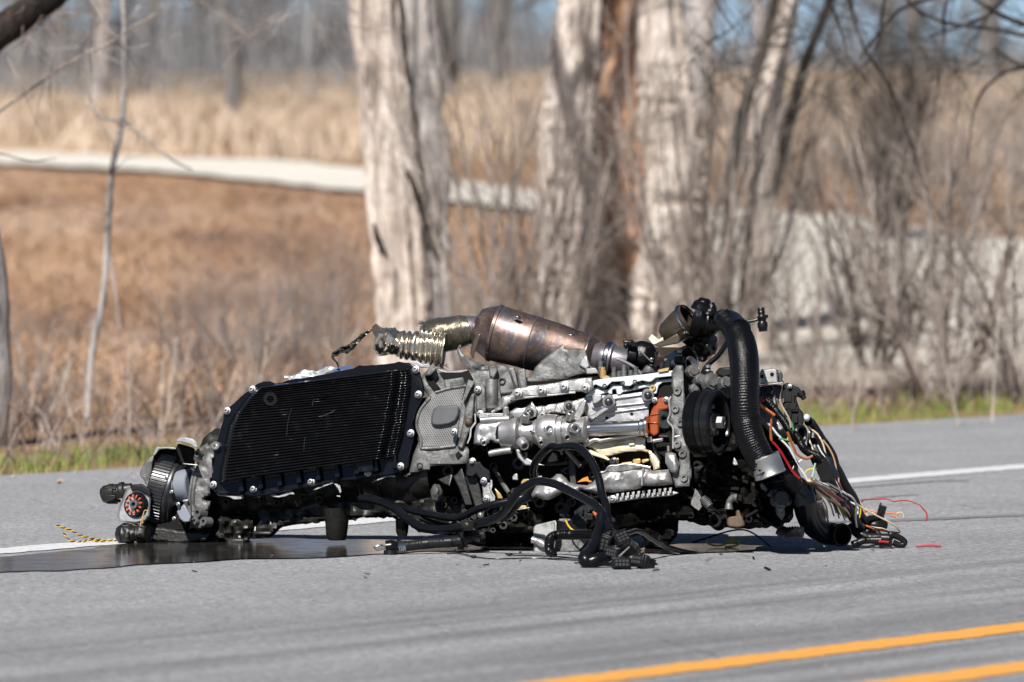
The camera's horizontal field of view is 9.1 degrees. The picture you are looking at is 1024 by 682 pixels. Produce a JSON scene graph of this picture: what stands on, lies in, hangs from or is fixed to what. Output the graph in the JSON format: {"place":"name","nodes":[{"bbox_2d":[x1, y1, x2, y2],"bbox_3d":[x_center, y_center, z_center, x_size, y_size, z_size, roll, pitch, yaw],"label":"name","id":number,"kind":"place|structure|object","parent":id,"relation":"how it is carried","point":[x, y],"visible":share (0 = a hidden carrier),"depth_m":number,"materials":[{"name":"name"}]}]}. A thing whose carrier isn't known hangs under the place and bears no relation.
{"place":"outdoors","nodes":[
{"label":"outdoors","id":0,"kind":"place"},
{"bbox_2d":[0,414,1023,681],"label":"road","id":1,"kind":"structure","parent":0,"point":[270,620],"depth_m":13.93,"materials":[{"name":"asphalt"}]},
{"bbox_2d":[0,538,533,571],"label":"oil puddle","id":2,"kind":"object","parent":1,"relation":"on","point":[150,552],"visible":0.78,"depth_m":15.73,"materials":[{"name":"liquid"}]},
{"bbox_2d":[56,297,927,568],"bbox_3d":[0.000,0.208,16.150,1.858,0.641,1.381,1,2,40],"label":"engine wreck","id":3,"kind":"object","parent":1,"relation":"on","point":[609,449],"visible":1,"depth_m":15.99,"materials":[{"name":"metal"}]},
{"bbox_2d":[3,417,1005,673],"bbox_3d":[0.891,0.370,22.116,5.260,0.014,20.581,0,1,15],"label":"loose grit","id":4,"kind":"object","parent":1,"relation":"on","point":[535,571],"visible":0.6,"depth_m":19.37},
{"bbox_2d":[0,464,1023,553],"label":"white edge line","id":5,"kind":"object","parent":1,"relation":"on","point":[378,519],"visible":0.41,"depth_m":17.28,"materials":[{"name":"paint"}]},
{"bbox_2d":[192,539,902,577],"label":"debris bits","id":6,"kind":"object","parent":1,"relation":"on","point":[767,568],"visible":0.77,"depth_m":15.22,"materials":[{"name":"black plastic"}]},
{"bbox_2d":[640,544,758,553],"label":"oil puddle","id":7,"kind":"object","parent":1,"relation":"on","point":[699,548],"visible":0.81,"depth_m":15.91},
{"bbox_2d":[530,622,1023,681],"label":"yellow centre line","id":8,"kind":"object","parent":1,"relation":"on","point":[679,667],"visible":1,"depth_m":12.28,"materials":[{"name":"paint"}]},
{"bbox_2d":[861,494,919,499],"bbox_3d":[1.082,0.454,18.628,0.051,0.001,0.388,1,2,30],"label":"tyre mark","id":9,"kind":"object","parent":1,"relation":"on","point":[890,496],"visible":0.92,"depth_m":18.66,"materials":[{"name":"rubber"}]},
{"bbox_2d":[852,480,969,487],"bbox_3d":[1.177,0.434,19.475,0.106,0.001,0.660,1,2,39],"label":"tyre mark","id":10,"kind":"object","parent":1,"relation":"on","point":[907,483],"visible":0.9,"depth_m":19.52,"materials":[{"name":"rubber"}]},
{"bbox_2d":[829,514,1023,521],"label":"tyre mark","id":11,"kind":"object","parent":1,"relation":"on","point":[962,517],"visible":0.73,"depth_m":17.45,"materials":[{"name":"rubber"}]},
{"bbox_2d":[916,544,940,547],"bbox_3d":[1.040,0.511,15.977,0.065,0.009,0.007,0,1,-16],"label":"plastic strip","id":12,"kind":"object","parent":1,"relation":"on","point":[928,545],"visible":1,"depth_m":15.97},
{"bbox_2d":[865,661,1023,681],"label":"yellow centre line","id":13,"kind":"object","parent":1,"relation":"on","point":[979,672],"visible":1,"depth_m":11.77,"materials":[{"name":"paint"}]},
{"bbox_2d":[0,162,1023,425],"bbox_3d":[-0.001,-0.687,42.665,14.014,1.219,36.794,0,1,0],"label":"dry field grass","id":14,"kind":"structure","parent":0,"point":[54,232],"depth_m":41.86,"materials":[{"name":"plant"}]},
{"bbox_2d":[0,150,1023,387],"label":"gravel path","id":15,"kind":"structure","parent":0,"point":[306,172],"depth_m":47.91,"materials":[{"name":"gravel"}]},
{"bbox_2d":[0,113,1023,475],"bbox_3d":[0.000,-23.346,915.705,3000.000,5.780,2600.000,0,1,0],"label":"ground","id":16,"kind":"structure","parent":0,"point":[310,187],"depth_m":48.74,"materials":[{"name":"plant"}]},
{"bbox_2d":[8,0,29,77],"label":"tree","id":17,"kind":"object","parent":16,"relation":"on","point":[24,56],"visible":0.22,"depth_m":91.81,"materials":[{"name":"grey plant"}]},
{"bbox_2d":[27,17,92,54],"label":"tree","id":18,"kind":"object","parent":16,"relation":"on","point":[54,35],"visible":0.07,"depth_m":108.34,"materials":[{"name":"grey plant"}]},
{"bbox_2d":[9,244,120,418],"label":"bare bush","id":19,"kind":"object","parent":16,"relation":"on","point":[26,385],"visible":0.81,"depth_m":25.53,"materials":[{"name":"brown plant"}]},
{"bbox_2d":[0,0,154,84],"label":"tree","id":20,"kind":"object","parent":16,"relation":"on","point":[64,57],"visible":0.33,"depth_m":83.93,"materials":[{"name":"grey plant"}]},
{"bbox_2d":[53,0,117,66],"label":"tree","id":21,"kind":"object","parent":16,"relation":"on","point":[77,43],"visible":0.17,"depth_m":108.47,"materials":[{"name":"grey plant"}]},
{"bbox_2d":[54,0,131,49],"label":"tree","id":22,"kind":"object","parent":16,"relation":"on","point":[111,20],"visible":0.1,"depth_m":119.55,"materials":[{"name":"grey plant"}]},
{"bbox_2d":[2,0,191,423],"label":"thin sapling","id":23,"kind":"object","parent":16,"relation":"on","point":[122,122],"visible":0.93,"depth_m":24.99,"materials":[{"name":"grey plant"}]},
{"bbox_2d":[86,0,110,107],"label":"tree","id":24,"kind":"object","parent":16,"relation":"on","point":[102,83],"visible":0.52,"depth_m":77.83,"materials":[{"name":"grey plant"}]},
{"bbox_2d":[144,0,157,52],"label":"tree","id":25,"kind":"object","parent":16,"relation":"on","point":[146,6],"visible":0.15,"depth_m":114.84,"materials":[{"name":"grey plant"}]},
{"bbox_2d":[130,0,200,33],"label":"tree","id":26,"kind":"object","parent":16,"relation":"on","point":[158,9],"visible":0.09,"depth_m":132.78,"materials":[{"name":"grey plant"}]},
{"bbox_2d":[112,0,259,36],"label":"tree","id":27,"kind":"object","parent":16,"relation":"on","point":[206,7],"visible":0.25,"depth_m":108.11,"materials":[{"name":"grey plant"}]},
{"bbox_2d":[131,235,259,383],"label":"bare bush","id":28,"kind":"object","parent":16,"relation":"on","point":[182,357],"visible":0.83,"depth_m":28.96,"materials":[{"name":"brown plant"}]},
{"bbox_2d":[168,0,234,52],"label":"tree","id":29,"kind":"object","parent":16,"relation":"on","point":[196,18],"visible":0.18,"depth_m":111.81,"materials":[{"name":"grey plant"}]},
{"bbox_2d":[140,0,291,122],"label":"tree","id":30,"kind":"object","parent":16,"relation":"on","point":[231,81],"visible":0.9,"depth_m":71.85,"materials":[{"name":"grey plant"}]},
{"bbox_2d":[172,308,290,427],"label":"bare bush","id":31,"kind":"object","parent":16,"relation":"on","point":[214,387],"visible":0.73,"depth_m":24.28,"materials":[{"name":"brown plant"}]},
{"bbox_2d":[141,213,329,368],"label":"bare bush","id":32,"kind":"object","parent":16,"relation":"on","point":[241,337],"visible":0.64,"depth_m":30.48,"materials":[{"name":"brown plant"}]},
{"bbox_2d":[0,0,473,446],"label":"black bough tree","id":33,"kind":"object","parent":16,"relation":"on","point":[19,19],"visible":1,"depth_m":22.98,"materials":[{"name":"grey plant"}]},
{"bbox_2d":[171,203,365,383],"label":"bare bush","id":34,"kind":"object","parent":16,"relation":"on","point":[261,353],"visible":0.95,"depth_m":28.45,"materials":[{"name":"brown plant"}]},
{"bbox_2d":[172,200,371,371],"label":"bare bush","id":35,"kind":"object","parent":16,"relation":"on","point":[283,342],"visible":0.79,"depth_m":30.01,"materials":[{"name":"brown plant"}]},
{"bbox_2d":[235,0,326,46],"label":"tree","id":36,"kind":"object","parent":16,"relation":"on","point":[284,6],"visible":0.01,"depth_m":111.48,"materials":[{"name":"grey plant"}]},
{"bbox_2d":[37,0,547,37],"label":"wood","id":37,"kind":"object","parent":16,"relation":"on","point":[163,20],"depth_m":264.90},
{"bbox_2d":[255,0,344,50],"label":"tree","id":38,"kind":"object","parent":16,"relation":"on","point":[266,10],"visible":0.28,"depth_m":107.81,"materials":[{"name":"grey plant"}]},
{"bbox_2d":[230,197,373,349],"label":"bare bush","id":39,"kind":"object","parent":16,"relation":"on","point":[327,318],"visible":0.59,"depth_m":31.98,"materials":[{"name":"brown plant"}]},
{"bbox_2d":[255,157,454,373],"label":"bare bush","id":40,"kind":"object","parent":16,"relation":"on","point":[320,353],"visible":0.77,"depth_m":29.48,"materials":[{"name":"brown plant"}]},
{"bbox_2d":[348,0,458,375],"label":"pale tree","id":41,"kind":"object","parent":16,"relation":"on","point":[385,191],"visible":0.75,"depth_m":28.42,"materials":[{"name":"grey plant"}]},
{"bbox_2d":[432,0,460,100],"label":"tree","id":42,"kind":"object","parent":16,"relation":"on","point":[444,12],"visible":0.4,"depth_m":79.68,"materials":[{"name":"grey plant"}]},
{"bbox_2d":[462,1,508,36],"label":"tree","id":43,"kind":"object","parent":16,"relation":"on","point":[475,14],"visible":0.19,"depth_m":109.89,"materials":[{"name":"grey plant"}]},
{"bbox_2d":[294,0,689,364],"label":"bare bush","id":44,"kind":"object","parent":16,"relation":"on","point":[447,272],"visible":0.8,"depth_m":28.21,"materials":[{"name":"brown plant"}]},
{"bbox_2d":[344,0,650,376],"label":"bare bush","id":45,"kind":"object","parent":16,"relation":"on","point":[561,220],"visible":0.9,"depth_m":27.46,"materials":[{"name":"brown plant"}]},
{"bbox_2d":[461,0,552,36],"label":"tree","id":46,"kind":"object","parent":16,"relation":"on","point":[486,3],"visible":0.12,"depth_m":148.65,"materials":[{"name":"grey plant"}]},
{"bbox_2d":[0,255,1023,472],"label":"bank weeds","id":47,"kind":"object","parent":16,"relation":"on","point":[15,434],"visible":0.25,"depth_m":26.45,"materials":[{"name":"plant"}]},
{"bbox_2d":[0,62,1023,162],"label":"tan field grass","id":48,"kind":"structure","parent":16,"relation":"on","point":[305,126],"depth_m":68.95,"materials":[{"name":"plant"}]},
{"bbox_2d":[0,0,1023,81],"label":"thicket","id":49,"kind":"object","parent":16,"relation":"on","point":[311,48],"visible":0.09,"depth_m":98.88,"materials":[{"name":"plant"}]},
{"bbox_2d":[0,44,1023,111],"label":"brush","id":50,"kind":"object","parent":16,"relation":"on","point":[151,75],"visible":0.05,"depth_m":83.67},
{"bbox_2d":[0,385,1023,474],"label":"verge grass","id":51,"kind":"structure","parent":16,"relation":"on","point":[979,400],"depth_m":25.15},
{"bbox_2d":[0,192,1023,452],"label":"dry stalks","id":52,"kind":"object","parent":16,"relation":"on","point":[174,366],"visible":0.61,"depth_m":23.99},
{"bbox_2d":[488,0,539,86],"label":"tree","id":53,"kind":"object","parent":16,"relation":"on","point":[492,36],"visible":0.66,"depth_m":87.78,"materials":[{"name":"grey plant"}]},
{"bbox_2d":[487,0,554,54],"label":"tree","id":54,"kind":"object","parent":16,"relation":"on","point":[530,9],"visible":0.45,"depth_m":113.30,"materials":[{"name":"grey plant"}]},
{"bbox_2d":[507,90,541,124],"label":"bush","id":55,"kind":"object","parent":16,"relation":"on","point":[518,106],"visible":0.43,"depth_m":69.94,"materials":[{"name":"beige plant"}]},
{"bbox_2d":[322,0,744,376],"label":"bare bush","id":56,"kind":"object","parent":16,"relation":"on","point":[513,270],"visible":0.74,"depth_m":28.30,"materials":[{"name":"brown plant"}]},
{"bbox_2d":[467,10,686,331],"bbox_3d":[0.320,-0.683,29.004,0.959,1.816,1.082,-1,2,-37],"label":"bare bush","id":57,"kind":"object","parent":16,"relation":"on","point":[577,299],"visible":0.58,"depth_m":29.00,"materials":[{"name":"brown plant"}]},
{"bbox_2d":[466,21,706,338],"bbox_3d":[0.317,-0.692,30.449,1.433,1.736,1.047,0,1,-20],"label":"bare bush","id":58,"kind":"object","parent":16,"relation":"on","point":[593,320],"visible":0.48,"depth_m":30.39,"materials":[{"name":"brown plant"}]},
{"bbox_2d":[533,0,715,347],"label":"clump tree","id":59,"kind":"object","parent":16,"relation":"on","point":[615,8],"visible":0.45,"depth_m":31.39,"materials":[{"name":"beige plant"}]},
{"bbox_2d":[516,45,813,346],"bbox_3d":[0.713,-0.610,30.257,1.581,1.587,1.454,0,1,0],"label":"bare bush","id":60,"kind":"object","parent":16,"relation":"on","point":[659,314],"visible":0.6,"depth_m":30.18,"materials":[{"name":"brown plant"}]},
{"bbox_2d":[514,0,878,364],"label":"bare bush","id":61,"kind":"object","parent":16,"relation":"on","point":[725,252],"visible":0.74,"depth_m":29.36,"materials":[{"name":"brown plant"}]},
{"bbox_2d":[684,0,717,129],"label":"tree","id":62,"kind":"object","parent":16,"relation":"on","point":[703,24],"visible":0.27,"depth_m":65.89,"materials":[{"name":"grey plant"}]},
{"bbox_2d":[551,0,861,373],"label":"bare bush","id":63,"kind":"object","parent":16,"relation":"on","point":[664,302],"visible":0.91,"depth_m":28.03,"materials":[{"name":"brown plant"}]},
{"bbox_2d":[697,65,747,217],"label":"bare bush","id":64,"kind":"object","parent":16,"relation":"on","point":[721,142],"visible":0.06,"depth_m":43.12,"materials":[{"name":"brown plant"}]},
{"bbox_2d":[595,17,855,352],"bbox_3d":[1.099,-0.777,30.914,1.474,1.830,1.126,-1,1,-25],"label":"bare bush","id":65,"kind":"object","parent":16,"relation":"on","point":[772,318],"visible":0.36,"depth_m":30.96,"materials":[{"name":"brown plant"}]},
{"bbox_2d":[641,97,820,356],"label":"bare bush","id":66,"kind":"object","parent":16,"relation":"on","point":[750,309],"visible":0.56,"depth_m":29.91,"materials":[{"name":"brown plant"}]},
{"bbox_2d":[607,0,880,364],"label":"bare bush","id":67,"kind":"object","parent":16,"relation":"on","point":[730,307],"visible":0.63,"depth_m":29.95,"materials":[{"name":"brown plant"}]},
{"bbox_2d":[725,0,766,106],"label":"tree","id":68,"kind":"object","parent":16,"relation":"on","point":[754,29],"visible":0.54,"depth_m":73.85,"materials":[{"name":"grey plant"}]},
{"bbox_2d":[698,85,800,181],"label":"bush","id":69,"kind":"object","parent":16,"relation":"on","point":[729,121],"visible":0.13,"depth_m":53.97,"materials":[{"name":"brown plant"}]},
{"bbox_2d":[611,0,904,352],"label":"dark sapling","id":70,"kind":"object","parent":16,"relation":"on","point":[771,10],"visible":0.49,"depth_m":30.71,"materials":[{"name":"brown plant"}]},
{"bbox_2d":[701,66,819,308],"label":"bare bush","id":71,"kind":"object","parent":16,"relation":"on","point":[738,274],"visible":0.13,"depth_m":34.85,"materials":[{"name":"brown plant"}]},
{"bbox_2d":[628,0,904,308],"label":"dark sapling","id":72,"kind":"object","parent":16,"relation":"on","point":[802,68],"visible":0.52,"depth_m":31.16,"materials":[{"name":"brown plant"}]},
{"bbox_2d":[737,0,799,353],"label":"leaning tree","id":73,"kind":"object","parent":16,"relation":"on","point":[766,344],"visible":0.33,"depth_m":30.93,"materials":[{"name":"grey plant"}]},
{"bbox_2d":[646,143,891,376],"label":"bare bush","id":74,"kind":"object","parent":16,"relation":"on","point":[814,341],"visible":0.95,"depth_m":28.55,"materials":[{"name":"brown plant"}]},
{"bbox_2d":[653,119,926,367],"bbox_3d":[1.459,-0.495,29.682,1.191,1.391,1.522,1,2,28],"label":"bare bush","id":75,"kind":"object","parent":16,"relation":"on","point":[822,336],"visible":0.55,"depth_m":29.53,"materials":[{"name":"brown plant"}]},
{"bbox_2d":[726,55,869,214],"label":"bare bush","id":76,"kind":"object","parent":16,"relation":"on","point":[809,174],"visible":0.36,"depth_m":48.91,"materials":[{"name":"brown plant"}]},
{"bbox_2d":[604,0,1023,207],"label":"overhanging tree","id":77,"kind":"object","parent":16,"relation":"on","point":[992,9],"visible":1,"depth_m":25.46,"materials":[{"name":"brown plant"}]},
{"bbox_2d":[807,75,840,104],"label":"bush","id":78,"kind":"object","parent":16,"relation":"on","point":[820,91],"visible":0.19,"depth_m":77.91,"materials":[{"name":"brown plant"}]},
{"bbox_2d":[711,43,937,322],"bbox_3d":[1.570,-0.872,34.042,1.502,1.708,1.266,1,1,22],"label":"bare bush","id":79,"kind":"object","parent":16,"relation":"on","point":[811,314],"visible":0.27,"depth_m":33.98,"materials":[{"name":"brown plant"}]},
{"bbox_2d":[798,0,850,67],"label":"tree","id":80,"kind":"object","parent":16,"relation":"on","point":[846,23],"visible":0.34,"depth_m":110.76,"materials":[{"name":"grey plant"}]},
{"bbox_2d":[794,0,877,62],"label":"tree","id":81,"kind":"object","parent":16,"relation":"on","point":[832,25],"visible":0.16,"depth_m":173.13,"materials":[{"name":"grey plant"}]},
{"bbox_2d":[744,33,935,345],"bbox_3d":[1.660,-0.755,31.539,1.030,1.712,1.591,1,1,27],"label":"bare bush","id":82,"kind":"object","parent":16,"relation":"on","point":[857,264],"visible":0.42,"depth_m":31.60,"materials":[{"name":"brown plant"}]},
{"bbox_2d":[824,128,861,169],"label":"bush","id":83,"kind":"object","parent":16,"relation":"on","point":[842,153],"visible":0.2,"depth_m":59.96,"materials":[{"name":"brown plant"}]},
{"bbox_2d":[700,250,1023,397],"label":"lot weeds","id":84,"kind":"object","parent":16,"relation":"on","point":[979,387],"visible":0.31,"depth_m":28.23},
{"bbox_2d":[704,0,1023,348],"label":"bare bush","id":85,"kind":"object","parent":16,"relation":"on","point":[903,220],"visible":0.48,"depth_m":31.13,"materials":[{"name":"brown plant"}]},
{"bbox_2d":[798,0,934,59],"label":"tree","id":86,"kind":"object","parent":16,"relation":"on","point":[889,36],"visible":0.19,"depth_m":136.36,"materials":[{"name":"grey plant"}]},
{"bbox_2d":[743,0,999,238],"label":"bare bush","id":87,"kind":"object","parent":16,"relation":"on","point":[906,73],"visible":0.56,"depth_m":45.88,"materials":[{"name":"brown plant"}]},
{"bbox_2d":[749,43,1022,371],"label":"bare bush","id":88,"kind":"object","parent":16,"relation":"on","point":[857,343],"visible":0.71,"depth_m":28.92,"materials":[{"name":"brown plant"}]},
{"bbox_2d":[772,59,1021,370],"bbox_3d":[1.771,-0.620,29.291,1.348,1.663,1.346,1,2,38],"label":"bare bush","id":89,"kind":"object","parent":16,"relation":"on","point":[903,306],"visible":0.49,"depth_m":29.18,"materials":[{"name":"brown plant"}]},
{"bbox_2d":[837,0,959,65],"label":"tree","id":90,"kind":"object","parent":16,"relation":"on","point":[885,16],"visible":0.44,"depth_m":106.96,"materials":[{"name":"grey plant"}]},
{"bbox_2d":[775,31,1023,400],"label":"bare bush","id":91,"kind":"object","parent":16,"relation":"on","point":[891,311],"visible":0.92,"depth_m":27.14,"materials":[{"name":"brown plant"}]},
{"bbox_2d":[855,0,944,75],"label":"tree","id":92,"kind":"object","parent":16,"relation":"on","point":[911,10],"visible":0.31,"depth_m":94.80,"materials":[{"name":"grey plant"}]},
{"bbox_2d":[790,96,1023,372],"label":"bare bush","id":93,"kind":"object","parent":16,"relation":"on","point":[949,333],"visible":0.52,"depth_m":28.72,"materials":[{"name":"brown plant"}]},
{"bbox_2d":[802,6,1023,334],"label":"bare bush","id":94,"kind":"object","parent":16,"relation":"on","point":[958,277],"visible":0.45,"depth_m":32.47,"materials":[{"name":"brown plant"}]},
{"bbox_2d":[821,37,1023,356],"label":"bare bush","id":95,"kind":"object","parent":16,"relation":"on","point":[974,336],"visible":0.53,"depth_m":30.36,"materials":[{"name":"brown plant"}]},
{"bbox_2d":[823,25,1023,312],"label":"bare bush","id":96,"kind":"object","parent":16,"relation":"on","point":[1007,287],"visible":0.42,"depth_m":34.95,"materials":[{"name":"brown plant"}]},
{"bbox_2d":[848,92,1023,402],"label":"bare bush","id":97,"kind":"object","parent":16,"relation":"on","point":[1018,389],"visible":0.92,"depth_m":27.00,"materials":[{"name":"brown plant"}]},
{"bbox_2d":[917,113,974,186],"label":"bush","id":98,"kind":"object","parent":16,"relation":"on","point":[939,167],"visible":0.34,"depth_m":55.94,"materials":[{"name":"brown plant"}]},
{"bbox_2d":[924,0,975,58],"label":"tree","id":99,"kind":"object","parent":16,"relation":"on","point":[937,15],"visible":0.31,"depth_m":128.31,"materials":[{"name":"grey plant"}]},
{"bbox_2d":[881,33,1023,340],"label":"bare bush","id":100,"kind":"object","parent":16,"relation":"on","point":[971,219],"visible":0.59,"depth_m":31.65,"materials":[{"name":"brown plant"}]},
{"bbox_2d":[915,38,1016,214],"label":"bare bush","id":101,"kind":"object","parent":16,"relation":"on","point":[993,127],"visible":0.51,"depth_m":49.98,"materials":[{"name":"brown plant"}]},
{"bbox_2d":[925,0,1018,53],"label":"tree","id":102,"kind":"object","parent":16,"relation":"on","point":[966,19],"visible":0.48,"depth_m":156.07,"materials":[{"name":"grey plant"}]},
{"bbox_2d":[977,0,1002,85],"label":"tree","id":103,"kind":"object","parent":16,"relation":"on","point":[994,20],"visible":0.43,"depth_m":89.70,"materials":[{"name":"grey plant"}]},
{"bbox_2d":[979,90,1006,118],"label":"bush","id":104,"kind":"object","parent":16,"relation":"on","point":[992,106],"visible":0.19,"depth_m":69.97,"materials":[{"name":"brown plant"}]},
{"bbox_2d":[969,11,1023,195],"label":"bare bush","id":105,"kind":"object","parent":16,"relation":"on","point":[1016,135],"visible":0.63,"depth_m":46.08,"materials":[{"name":"brown plant"}]},
{"bbox_2d":[973,76,1023,193],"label":"bush","id":106,"kind":"object","parent":16,"relation":"on","point":[1016,169],"visible":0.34,"depth_m":53.98,"materials":[{"name":"brown plant"}]},
{"bbox_2d":[4,0,1023,63],"label":"sky","id":107,"kind":"structure","parent":0,"point":[1004,22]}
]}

